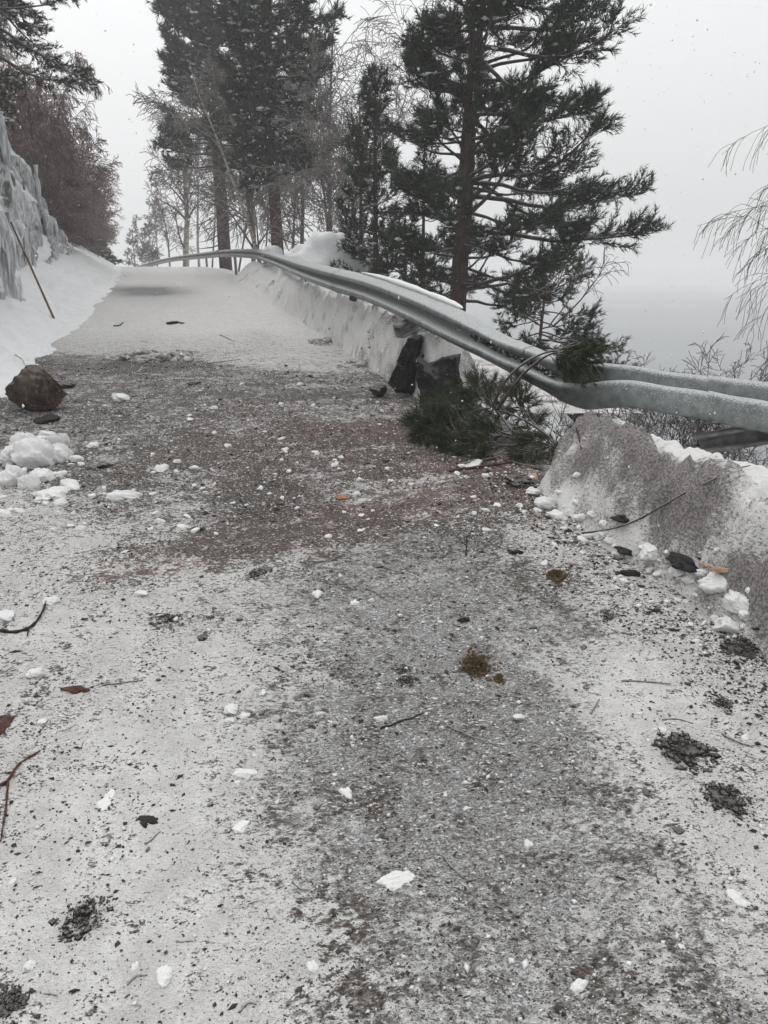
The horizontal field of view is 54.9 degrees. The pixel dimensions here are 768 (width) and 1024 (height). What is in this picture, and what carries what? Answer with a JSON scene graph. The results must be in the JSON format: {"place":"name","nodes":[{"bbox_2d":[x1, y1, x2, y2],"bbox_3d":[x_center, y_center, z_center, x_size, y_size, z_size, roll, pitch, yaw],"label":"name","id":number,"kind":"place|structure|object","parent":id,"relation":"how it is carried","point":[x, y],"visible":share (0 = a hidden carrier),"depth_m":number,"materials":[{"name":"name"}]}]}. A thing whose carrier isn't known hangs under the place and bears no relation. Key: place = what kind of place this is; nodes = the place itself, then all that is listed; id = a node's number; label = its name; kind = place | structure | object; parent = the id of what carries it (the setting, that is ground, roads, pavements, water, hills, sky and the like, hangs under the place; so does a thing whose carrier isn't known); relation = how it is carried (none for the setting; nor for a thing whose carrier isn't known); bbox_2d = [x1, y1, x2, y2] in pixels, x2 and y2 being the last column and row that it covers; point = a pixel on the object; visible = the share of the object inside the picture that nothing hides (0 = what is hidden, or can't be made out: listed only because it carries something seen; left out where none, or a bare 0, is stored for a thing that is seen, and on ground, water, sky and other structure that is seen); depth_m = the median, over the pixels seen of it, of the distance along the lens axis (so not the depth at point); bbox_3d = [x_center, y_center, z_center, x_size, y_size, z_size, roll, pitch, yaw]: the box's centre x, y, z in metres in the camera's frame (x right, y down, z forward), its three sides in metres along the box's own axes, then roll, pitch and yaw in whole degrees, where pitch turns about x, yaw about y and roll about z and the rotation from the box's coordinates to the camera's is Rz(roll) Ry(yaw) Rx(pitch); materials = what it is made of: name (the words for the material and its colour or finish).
{"place":"outdoors","nodes":[
{"label":"outdoors","id":0,"kind":"place"},
{"bbox_2d":[0,241,572,449],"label":"snow ground","id":1,"kind":"structure","parent":0,"point":[31,329],"depth_m":13.41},
{"bbox_2d":[10,222,54,318],"bbox_3d":[-5.687,-3.847,12.045,0.038,1.602,0.722,6,19,19],"label":"snow pole","id":2,"kind":"object","parent":1,"relation":"in","point":[39,286],"visible":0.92,"depth_m":11.99,"materials":[{"name":"brown wood"}]},
{"bbox_2d":[0,0,68,133],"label":"spruce tree","id":3,"kind":"object","parent":1,"relation":"on","point":[9,79],"visible":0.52,"depth_m":19.17,"materials":[{"name":"green plant"}]},
{"bbox_2d":[0,111,72,301],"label":"rock wall","id":4,"kind":"structure","parent":1,"relation":"on","point":[45,239],"depth_m":17.39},
{"bbox_2d":[0,15,69,144],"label":"birch tree","id":5,"kind":"object","parent":4,"relation":"on","point":[4,45],"visible":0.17,"depth_m":24.95,"materials":[{"name":"grey plant"}]},
{"bbox_2d":[0,0,103,115],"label":"spruce tree","id":6,"kind":"object","parent":4,"relation":"on","point":[34,26],"visible":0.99,"depth_m":15.77,"materials":[{"name":"green plant"}]},
{"bbox_2d":[0,42,112,188],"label":"birch tree","id":7,"kind":"object","parent":4,"relation":"on","point":[35,97],"visible":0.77,"depth_m":23.38,"materials":[{"name":"brown plant"}]},
{"bbox_2d":[0,76,106,251],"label":"tree","id":8,"kind":"object","parent":1,"relation":"on","point":[46,189],"visible":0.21,"depth_m":26.54,"materials":[{"name":"brown plant"}]},
{"bbox_2d":[27,149,99,250],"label":"tree","id":9,"kind":"object","parent":1,"relation":"on","point":[69,180],"visible":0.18,"depth_m":28.60,"materials":[{"name":"brown plant"}]},
{"bbox_2d":[6,111,122,245],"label":"tree","id":10,"kind":"object","parent":1,"relation":"on","point":[100,170],"visible":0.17,"depth_m":30.65,"materials":[{"name":"brown plant"}]},
{"bbox_2d":[39,138,106,244],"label":"tree","id":11,"kind":"object","parent":1,"relation":"on","point":[79,219],"visible":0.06,"depth_m":35.49,"materials":[{"name":"brown plant"}]},
{"bbox_2d":[70,193,100,247],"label":"tree","id":12,"kind":"object","parent":1,"relation":"on","point":[94,237],"visible":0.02,"depth_m":38.71,"materials":[{"name":"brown plant"}]},
{"bbox_2d":[78,217,123,264],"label":"spruce tree","id":13,"kind":"object","parent":1,"relation":"on","point":[109,258],"visible":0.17,"depth_m":49.22,"materials":[{"name":"green plant"}]},
{"bbox_2d":[77,169,125,254],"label":"tree","id":14,"kind":"object","parent":1,"relation":"on","point":[108,203],"visible":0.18,"depth_m":41.19,"materials":[{"name":"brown plant"}]},
{"bbox_2d":[89,201,123,258],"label":"tree","id":15,"kind":"object","parent":1,"relation":"on","point":[114,234],"visible":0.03,"depth_m":54.94,"materials":[{"name":"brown plant"}]},
{"bbox_2d":[122,229,146,266],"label":"spruce tree","id":16,"kind":"object","parent":1,"relation":"on","point":[128,263],"visible":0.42,"depth_m":82.84,"materials":[{"name":"green plant"}]},
{"bbox_2d":[129,214,164,266],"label":"birch tree","id":17,"kind":"object","parent":1,"relation":"on","point":[154,253],"visible":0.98,"depth_m":58.53,"materials":[{"name":"grey plant"}]},
{"bbox_2d":[137,194,166,266],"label":"birch tree","id":18,"kind":"object","parent":1,"relation":"on","point":[153,226],"visible":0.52,"depth_m":61.16,"materials":[{"name":"grey plant"}]},
{"bbox_2d":[146,164,195,266],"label":"birch tree","id":19,"kind":"object","parent":1,"relation":"on","point":[166,233],"visible":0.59,"depth_m":53.84,"materials":[{"name":"grey plant"}]},
{"bbox_2d":[142,90,209,266],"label":"birch tree","id":20,"kind":"object","parent":1,"relation":"on","point":[185,244],"visible":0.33,"depth_m":46.18,"materials":[{"name":"grey plant"}]},
{"bbox_2d":[161,74,233,266],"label":"birch tree","id":21,"kind":"object","parent":1,"relation":"on","point":[197,221],"visible":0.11,"depth_m":44.21,"materials":[{"name":"grey plant"}]},
{"bbox_2d":[147,67,256,267],"bbox_3d":[-9.239,-19.084,39.684,6.620,11.846,6.843,-15,23,-39],"label":"birch tree","id":22,"kind":"object","parent":1,"relation":"on","point":[184,185],"visible":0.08,"depth_m":39.88,"materials":[{"name":"grey plant"}]},
{"bbox_2d":[146,0,264,270],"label":"pine tree","id":23,"kind":"object","parent":1,"relation":"on","point":[191,18],"visible":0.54,"depth_m":32.14,"materials":[{"name":"green plant"}]},
{"bbox_2d":[126,44,297,262],"bbox_3d":[-5.502,-11.650,25.300,6.103,7.677,4.182,-9,20,-27],"label":"birch tree","id":24,"kind":"object","parent":1,"relation":"on","point":[242,209],"visible":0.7,"depth_m":24.67,"materials":[{"name":"grey plant"}]},
{"bbox_2d":[167,6,308,261],"bbox_3d":[-5.572,-13.908,27.770,5.540,10.179,6.947,0,18,0],"label":"birch tree","id":25,"kind":"object","parent":1,"relation":"on","point":[252,215],"visible":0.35,"depth_m":27.60,"materials":[{"name":"grey plant"}]},
{"bbox_2d":[192,73,299,271],"bbox_3d":[-6.852,-17.201,36.444,5.838,10.655,6.388,0,18,0],"label":"birch tree","id":26,"kind":"object","parent":1,"relation":"on","point":[246,226],"visible":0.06,"depth_m":36.55,"materials":[{"name":"grey plant"}]},
{"bbox_2d":[205,0,351,254],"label":"pine tree","id":27,"kind":"object","parent":1,"relation":"on","point":[268,59],"visible":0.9,"depth_m":23.13,"materials":[{"name":"green plant"}]},
{"bbox_2d":[216,38,342,250],"bbox_3d":[-3.906,-14.821,31.059,5.504,10.280,5.083,3,18,11],"label":"birch tree","id":28,"kind":"object","parent":1,"relation":"on","point":[327,83],"visible":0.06,"depth_m":30.92,"materials":[{"name":"grey plant"}]},
{"bbox_2d":[226,0,400,243],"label":"birch tree","id":29,"kind":"object","parent":1,"relation":"on","point":[333,55],"visible":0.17,"depth_m":26.10,"materials":[{"name":"grey plant"}]},
{"bbox_2d":[213,0,418,237],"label":"birch tree","id":30,"kind":"object","parent":1,"relation":"on","point":[337,74],"visible":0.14,"depth_m":27.49,"materials":[{"name":"grey plant"}]},
{"bbox_2d":[308,311,337,345],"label":"debris ridge","id":31,"kind":"structure","parent":1,"relation":"on","point":[326,340],"depth_m":10.54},
{"bbox_2d":[276,231,372,293],"bbox_3d":[-1.377,-5.613,18.089,2.472,2.358,1.899,7,19,21],"label":"snow pile","id":32,"kind":"object","parent":1,"relation":"on","point":[323,248],"visible":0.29,"depth_m":17.38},
{"bbox_2d":[247,77,408,267],"bbox_3d":[-1.192,-9.544,22.357,4.900,6.342,3.978,-13,21,-35],"label":"birch tree","id":33,"kind":"object","parent":1,"relation":"on","point":[339,176],"visible":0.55,"depth_m":21.98,"materials":[{"name":"grey plant"}]},
{"bbox_2d":[281,35,393,251],"bbox_3d":[-1.454,-10.686,23.316,3.731,7.639,5.103,0,18,0],"label":"birch tree","id":34,"kind":"object","parent":1,"relation":"on","point":[325,96],"visible":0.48,"depth_m":22.45,"materials":[{"name":"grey plant"}]},
{"bbox_2d":[335,93,382,264],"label":"young pine","id":35,"kind":"object","parent":1,"relation":"on","point":[353,121],"visible":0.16,"depth_m":17.71,"materials":[{"name":"green plant"}]},
{"bbox_2d":[327,61,416,280],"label":"young pine","id":36,"kind":"object","parent":1,"relation":"on","point":[370,82],"visible":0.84,"depth_m":16.26,"materials":[{"name":"green plant"}]},
{"bbox_2d":[281,0,506,235],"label":"birch tree","id":37,"kind":"object","parent":1,"relation":"on","point":[399,109],"visible":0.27,"depth_m":24.96,"materials":[{"name":"grey plant"}]},
{"bbox_2d":[380,205,440,309],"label":"spruce tree","id":38,"kind":"object","parent":1,"relation":"on","point":[414,223],"visible":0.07,"depth_m":18.65,"materials":[{"name":"green plant"}]},
{"bbox_2d":[391,129,452,298],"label":"young pine","id":39,"kind":"object","parent":1,"relation":"on","point":[443,258],"visible":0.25,"depth_m":15.87,"materials":[{"name":"green plant"}]},
{"bbox_2d":[233,261,640,412],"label":"snow bank","id":40,"kind":"structure","parent":1,"relation":"on","point":[316,307],"depth_m":9.52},
{"bbox_2d":[414,353,462,403],"bbox_3d":[0.551,-1.228,6.986,0.510,0.532,0.629,3,18,8],"label":"boulder","id":41,"kind":"object","parent":1,"relation":"on","point":[430,376],"visible":0.63,"depth_m":6.80,"materials":[{"name":"black stone"}]},
{"bbox_2d":[369,0,674,311],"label":"pine tree","id":42,"kind":"object","parent":1,"relation":"on","point":[508,137],"visible":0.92,"depth_m":12.89,"materials":[{"name":"green plant"}]},
{"bbox_2d":[502,413,574,447],"bbox_3d":[1.464,-0.340,7.035,1.418,1.279,1.451,-16,24,-41],"label":"bare shrub","id":43,"kind":"object","parent":1,"relation":"on","point":[567,427],"visible":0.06,"depth_m":6.72,"materials":[{"name":"brown plant"}]},
{"bbox_2d":[482,240,649,422],"bbox_3d":[3.104,-2.872,12.985,2.948,3.686,3.112,0,18,0],"label":"young pine","id":44,"kind":"object","parent":1,"relation":"on","point":[517,293],"visible":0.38,"depth_m":12.78,"materials":[{"name":"green plant"}]},
{"bbox_2d":[539,350,720,440],"bbox_3d":[2.192,-0.761,6.695,1.679,1.419,1.503,0,18,0],"label":"bare shrub","id":45,"kind":"object","parent":1,"relation":"on","point":[618,416],"visible":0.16,"depth_m":6.62,"materials":[{"name":"brown plant"}]},
{"bbox_2d":[531,334,754,452],"bbox_3d":[2.217,-0.654,6.377,1.823,1.600,1.812,0,18,0],"label":"bare shrub","id":46,"kind":"object","parent":1,"relation":"on","point":[738,361],"visible":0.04,"depth_m":6.34,"materials":[{"name":"brown plant"}]},
{"bbox_2d":[537,410,767,661],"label":"snow bank","id":47,"kind":"structure","parent":1,"relation":"on","point":[727,515],"depth_m":3.40,"materials":[{"name":"snow"}]},
{"bbox_2d":[639,543,657,560],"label":"snow lump","id":48,"kind":"object","parent":47,"relation":"on","point":[648,551],"visible":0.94,"depth_m":3.38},
{"bbox_2d":[582,465,749,542],"bbox_3d":[1.263,-0.027,3.424,0.710,0.512,0.125,13,22,37],"label":"twig","id":49,"kind":"object","parent":47,"relation":"on","point":[616,527],"visible":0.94,"depth_m":3.49,"materials":[{"name":"wood"}]},
{"bbox_2d":[665,551,698,572],"bbox_3d":[1.318,0.208,3.207,0.174,0.036,0.233,0,18,0],"label":"bark piece","id":50,"kind":"object","parent":47,"relation":"on","point":[682,562],"visible":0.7,"depth_m":3.17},
{"bbox_2d":[698,572,727,592],"bbox_3d":[1.342,0.281,3.004,0.129,0.072,0.119,0,18,0],"label":"snow lump","id":51,"kind":"object","parent":47,"relation":"on","point":[711,582],"visible":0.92,"depth_m":2.98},
{"bbox_2d":[719,589,748,613],"bbox_3d":[1.405,0.351,2.909,0.123,0.071,0.147,-12,21,-34],"label":"snow lump","id":52,"kind":"object","parent":47,"relation":"on","point":[731,600],"visible":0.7,"depth_m":2.88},
{"bbox_2d":[615,341,767,468],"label":"bare shrub","id":53,"kind":"object","parent":1,"relation":"on","point":[692,446],"visible":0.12,"depth_m":5.93,"materials":[{"name":"brown plant"}]},
{"bbox_2d":[638,333,767,460],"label":"bare shrub","id":54,"kind":"object","parent":1,"relation":"on","point":[701,428],"visible":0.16,"depth_m":5.88,"materials":[{"name":"brown plant"}]},
{"bbox_2d":[694,126,767,381],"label":"birch tree","id":55,"kind":"object","parent":1,"relation":"on","point":[756,232],"visible":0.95,"depth_m":7.23,"materials":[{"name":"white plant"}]},
{"bbox_2d":[0,267,767,1023],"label":"road","id":56,"kind":"structure","parent":0,"point":[262,333],"depth_m":2.31,"materials":[{"name":"snow"}]},
{"bbox_2d":[0,445,14,465],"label":"snow lump","id":57,"kind":"object","parent":56,"relation":"on","point":[5,454],"visible":0.48,"depth_m":4.94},
{"bbox_2d":[0,715,14,733],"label":"bark piece","id":58,"kind":"object","parent":56,"relation":"on","point":[6,721],"visible":1,"depth_m":2.34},
{"bbox_2d":[0,609,14,621],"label":"snow lump","id":59,"kind":"object","parent":56,"relation":"on","point":[7,615],"visible":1,"depth_m":2.96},
{"bbox_2d":[0,464,24,485],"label":"snow lump","id":60,"kind":"object","parent":56,"relation":"on","point":[9,474],"visible":0.82,"depth_m":4.57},
{"bbox_2d":[0,980,29,1023],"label":"soil clod","id":61,"kind":"object","parent":56,"relation":"on","point":[10,1002],"visible":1,"depth_m":1.48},
{"bbox_2d":[0,750,40,785],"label":"stick","id":62,"kind":"object","parent":56,"relation":"on","point":[12,772],"visible":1,"depth_m":2.12,"materials":[{"name":"wood"}]},
{"bbox_2d":[0,602,45,635],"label":"stick","id":63,"kind":"object","parent":56,"relation":"on","point":[27,629],"visible":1,"depth_m":2.88,"materials":[{"name":"wood"}]},
{"bbox_2d":[8,432,37,445],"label":"snow lump","id":64,"kind":"object","parent":56,"relation":"on","point":[17,436],"visible":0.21,"depth_m":5.16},
{"bbox_2d":[17,473,41,488],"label":"snow lump","id":65,"kind":"object","parent":56,"relation":"on","point":[31,480],"visible":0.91,"depth_m":4.50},
{"bbox_2d":[10,436,55,468],"bbox_3d":[-2.344,-0.399,4.966,0.260,0.221,0.265,0,18,0],"label":"snow lump","id":66,"kind":"object","parent":56,"relation":"on","point":[29,452],"visible":0.81,"depth_m":4.90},
{"bbox_2d":[5,364,66,411],"bbox_3d":[-3.064,-1.087,6.478,0.443,0.417,0.409,0,18,0],"label":"boulder","id":67,"kind":"object","parent":56,"relation":"on","point":[31,388],"visible":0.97,"depth_m":6.34,"materials":[{"name":"stone"}]},
{"bbox_2d":[29,467,55,482],"bbox_3d":[-2.154,-0.228,4.667,0.158,0.097,0.110,0,18,0],"label":"snow lump","id":68,"kind":"object","parent":56,"relation":"on","point":[44,474],"visible":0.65,"depth_m":4.65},
{"bbox_2d":[33,414,60,423],"bbox_3d":[-2.824,-0.778,6.170,0.208,0.045,0.297,9,20,27],"label":"bark piece","id":69,"kind":"object","parent":56,"relation":"on","point":[48,418],"visible":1,"depth_m":6.13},
{"bbox_2d":[32,486,65,502],"bbox_3d":[-1.964,-0.109,4.377,0.173,0.046,0.280,11,20,30],"label":"snow lump","id":70,"kind":"object","parent":56,"relation":"on","point":[44,494],"visible":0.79,"depth_m":4.31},
{"bbox_2d":[45,433,69,443],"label":"snow lump","id":71,"kind":"object","parent":56,"relation":"on","point":[63,438],"visible":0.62,"depth_m":5.43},
{"bbox_2d":[52,442,73,463],"bbox_3d":[-2.231,-0.408,5.077,0.188,0.146,0.187,-7,19,-22],"label":"snow lump","id":72,"kind":"object","parent":56,"relation":"on","point":[63,452],"visible":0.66,"depth_m":5.04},
{"bbox_2d":[60,685,89,693],"bbox_3d":[-1.051,0.601,2.513,0.107,0.020,0.046,0,18,0],"label":"bark piece","id":73,"kind":"object","parent":56,"relation":"on","point":[76,689],"visible":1,"depth_m":2.50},
{"bbox_2d":[48,895,113,942],"bbox_3d":[-0.687,0.920,1.674,0.141,0.049,0.126,0,18,0],"label":"soil clod","id":74,"kind":"object","parent":56,"relation":"on","point":[84,912],"visible":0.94,"depth_m":1.66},
{"bbox_2d":[97,789,114,811],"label":"snow lump","id":75,"kind":"object","parent":56,"relation":"on","point":[103,804],"visible":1,"depth_m":2.02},
{"bbox_2d":[104,490,142,500],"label":"snow lump","id":76,"kind":"object","parent":56,"relation":"on","point":[116,495],"visible":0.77,"depth_m":4.33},
{"bbox_2d":[102,347,192,363],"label":"debris ridge","id":77,"kind":"structure","parent":56,"relation":"on","point":[141,355],"depth_m":9.05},
{"bbox_2d":[136,815,158,828],"bbox_3d":[-0.619,0.819,1.962,0.068,0.019,0.057,-9,20,-27],"label":"bark piece","id":78,"kind":"object","parent":56,"relation":"on","point":[145,820],"visible":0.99,"depth_m":1.96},
{"bbox_2d":[156,964,172,987],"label":"snow lump","id":79,"kind":"object","parent":56,"relation":"on","point":[164,974],"visible":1,"depth_m":1.54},
{"bbox_2d":[149,612,185,630],"bbox_3d":[-0.869,0.437,2.960,0.126,0.041,0.161,0,18,0],"label":"soil clod","id":80,"kind":"object","parent":56,"relation":"on","point":[168,617],"visible":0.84,"depth_m":2.96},
{"bbox_2d":[166,349,199,357],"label":"debris ridge","id":81,"kind":"structure","parent":56,"relation":"on","point":[172,353],"depth_m":9.51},
{"bbox_2d":[231,820,249,833],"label":"snow lump","id":82,"kind":"object","parent":56,"relation":"on","point":[240,826],"visible":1,"depth_m":1.93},
{"bbox_2d":[232,768,257,777],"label":"snow lump","id":83,"kind":"object","parent":56,"relation":"on","point":[243,773],"visible":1,"depth_m":2.11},
{"bbox_2d":[336,321,376,370],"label":"debris ridge","id":84,"kind":"structure","parent":56,"relation":"on","point":[351,363],"depth_m":8.65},
{"bbox_2d":[369,383,386,397],"bbox_3d":[-0.054,-1.159,7.057,0.155,0.135,0.138,11,21,32],"label":"rock","id":85,"kind":"object","parent":56,"relation":"on","point":[378,390],"visible":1,"depth_m":7.01,"materials":[{"name":"stone"}]},
{"bbox_2d":[0,359,767,1023],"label":"snow crumbs","id":86,"kind":"object","parent":56,"relation":"on","point":[524,961],"visible":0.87,"depth_m":2.58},
{"bbox_2d":[0,358,767,1023],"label":"grit","id":87,"kind":"object","parent":56,"relation":"on","point":[476,784],"visible":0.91,"depth_m":2.58,"materials":[{"name":"gravel"}]},
{"bbox_2d":[376,870,414,890],"bbox_3d":[0.033,0.884,1.766,0.107,0.030,0.067,0,18,0],"label":"snow lump","id":88,"kind":"object","parent":56,"relation":"on","point":[394,880],"visible":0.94,"depth_m":1.76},
{"bbox_2d":[388,335,422,394],"bbox_3d":[0.209,-1.404,7.082,0.234,0.552,0.507,4,18,13],"label":"rock slab","id":89,"kind":"object","parent":56,"relation":"on","point":[402,378],"visible":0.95,"depth_m":6.97,"materials":[{"name":"black stone"}]},
{"bbox_2d":[136,249,767,452],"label":"guardrail","id":90,"kind":"object","parent":56,"relation":"on","point":[740,406],"visible":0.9,"depth_m":5.41,"materials":[{"name":"metal"}]},
{"bbox_2d":[489,336,613,409],"bbox_3d":[1.186,-0.963,5.171,0.830,0.569,0.523,0,18,0],"label":"pine branch","id":91,"kind":"object","parent":90,"relation":"on","point":[572,362],"visible":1,"depth_m":5.06,"materials":[{"name":"green plant"}]},
{"bbox_2d":[393,362,559,465],"bbox_3d":[0.695,-0.701,5.408,1.276,0.773,1.350,0,18,0],"label":"pine branch","id":92,"kind":"object","parent":56,"relation":"on","point":[437,421],"visible":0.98,"depth_m":5.43,"materials":[{"name":"green plant"}]},
{"bbox_2d":[458,646,502,682],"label":"moss clump","id":93,"kind":"object","parent":56,"relation":"on","point":[475,664],"visible":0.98,"depth_m":2.63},
{"bbox_2d":[463,438,551,472],"bbox_3d":[0.950,-0.411,5.014,0.681,0.283,0.505,9,20,27],"label":"pine branch","id":94,"kind":"object","parent":56,"relation":"on","point":[538,468],"visible":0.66,"depth_m":4.91,"materials":[{"name":"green plant"}]},
{"bbox_2d":[449,428,581,471],"bbox_3d":[1.032,-0.429,4.737,0.928,0.375,0.804,15,23,40],"label":"stick","id":95,"kind":"object","parent":56,"relation":"on","point":[475,467],"visible":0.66,"depth_m":4.91,"materials":[{"name":"wood"}]},
{"bbox_2d":[496,474,540,490],"bbox_3d":[0.842,-0.201,4.635,0.235,0.071,0.365,-3,18,-10],"label":"earth heap","id":96,"kind":"object","parent":56,"relation":"on","point":[520,481],"visible":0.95,"depth_m":4.58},
{"bbox_2d":[534,496,556,509],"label":"snow lump","id":97,"kind":"object","parent":56,"relation":"on","point":[542,502],"visible":0.99,"depth_m":4.16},
{"bbox_2d":[539,568,569,585],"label":"moss clump","id":98,"kind":"object","parent":56,"relation":"on","point":[557,576],"visible":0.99,"depth_m":3.32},
{"bbox_2d":[570,978,587,991],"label":"snow lump","id":99,"kind":"object","parent":56,"relation":"on","point":[578,984],"visible":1,"depth_m":1.52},
{"bbox_2d":[651,724,721,775],"bbox_3d":[0.898,0.712,2.217,0.182,0.060,0.208,-16,23,-40],"label":"earth heap","id":100,"kind":"object","parent":56,"relation":"on","point":[686,751],"visible":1,"depth_m":2.20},
{"bbox_2d":[708,693,737,711],"bbox_3d":[1.119,0.633,2.450,0.098,0.032,0.093,-17,24,-42],"label":"soil clod","id":101,"kind":"object","parent":56,"relation":"on","point":[721,702],"visible":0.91,"depth_m":2.44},
{"bbox_2d":[712,615,739,632],"bbox_3d":[1.351,0.442,2.882,0.129,0.066,0.096,0,18,0],"label":"snow lump","id":102,"kind":"object","parent":56,"relation":"on","point":[727,624],"visible":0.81,"depth_m":2.86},
{"bbox_2d":[697,782,767,823],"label":"earth heap","id":103,"kind":"object","parent":56,"relation":"on","point":[723,796],"visible":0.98,"depth_m":2.02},
{"bbox_2d":[719,626,765,664],"bbox_3d":[1.345,0.483,2.772,0.169,0.100,0.248,9,20,28],"label":"earth heap","id":104,"kind":"object","parent":56,"relation":"on","point":[740,648],"visible":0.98,"depth_m":2.76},
{"bbox_2d":[0,0,767,690],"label":"falling snow","id":105,"kind":"structure","parent":0,"point":[386,244],"depth_m":4.07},
{"bbox_2d":[0,0,767,283],"label":"sky","id":106,"kind":"structure","parent":0,"point":[668,144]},
{"bbox_2d":[549,245,630,326],"bbox_3d":[3.456,-3.781,12.397,1.309,1.335,0.861,0,18,0],"label":"pine branch","id":107,"kind":"object","parent":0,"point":[587,290],"visible":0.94,"depth_m":12.38,"materials":[{"name":"green plant"}]},
{"bbox_2d":[427,284,767,467],"bbox_3d":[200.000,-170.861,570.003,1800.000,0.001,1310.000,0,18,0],"label":"water","id":108,"kind":"structure","parent":0,"point":[690,313],"depth_m":146.65,"materials":[{"name":"grey liquid"}]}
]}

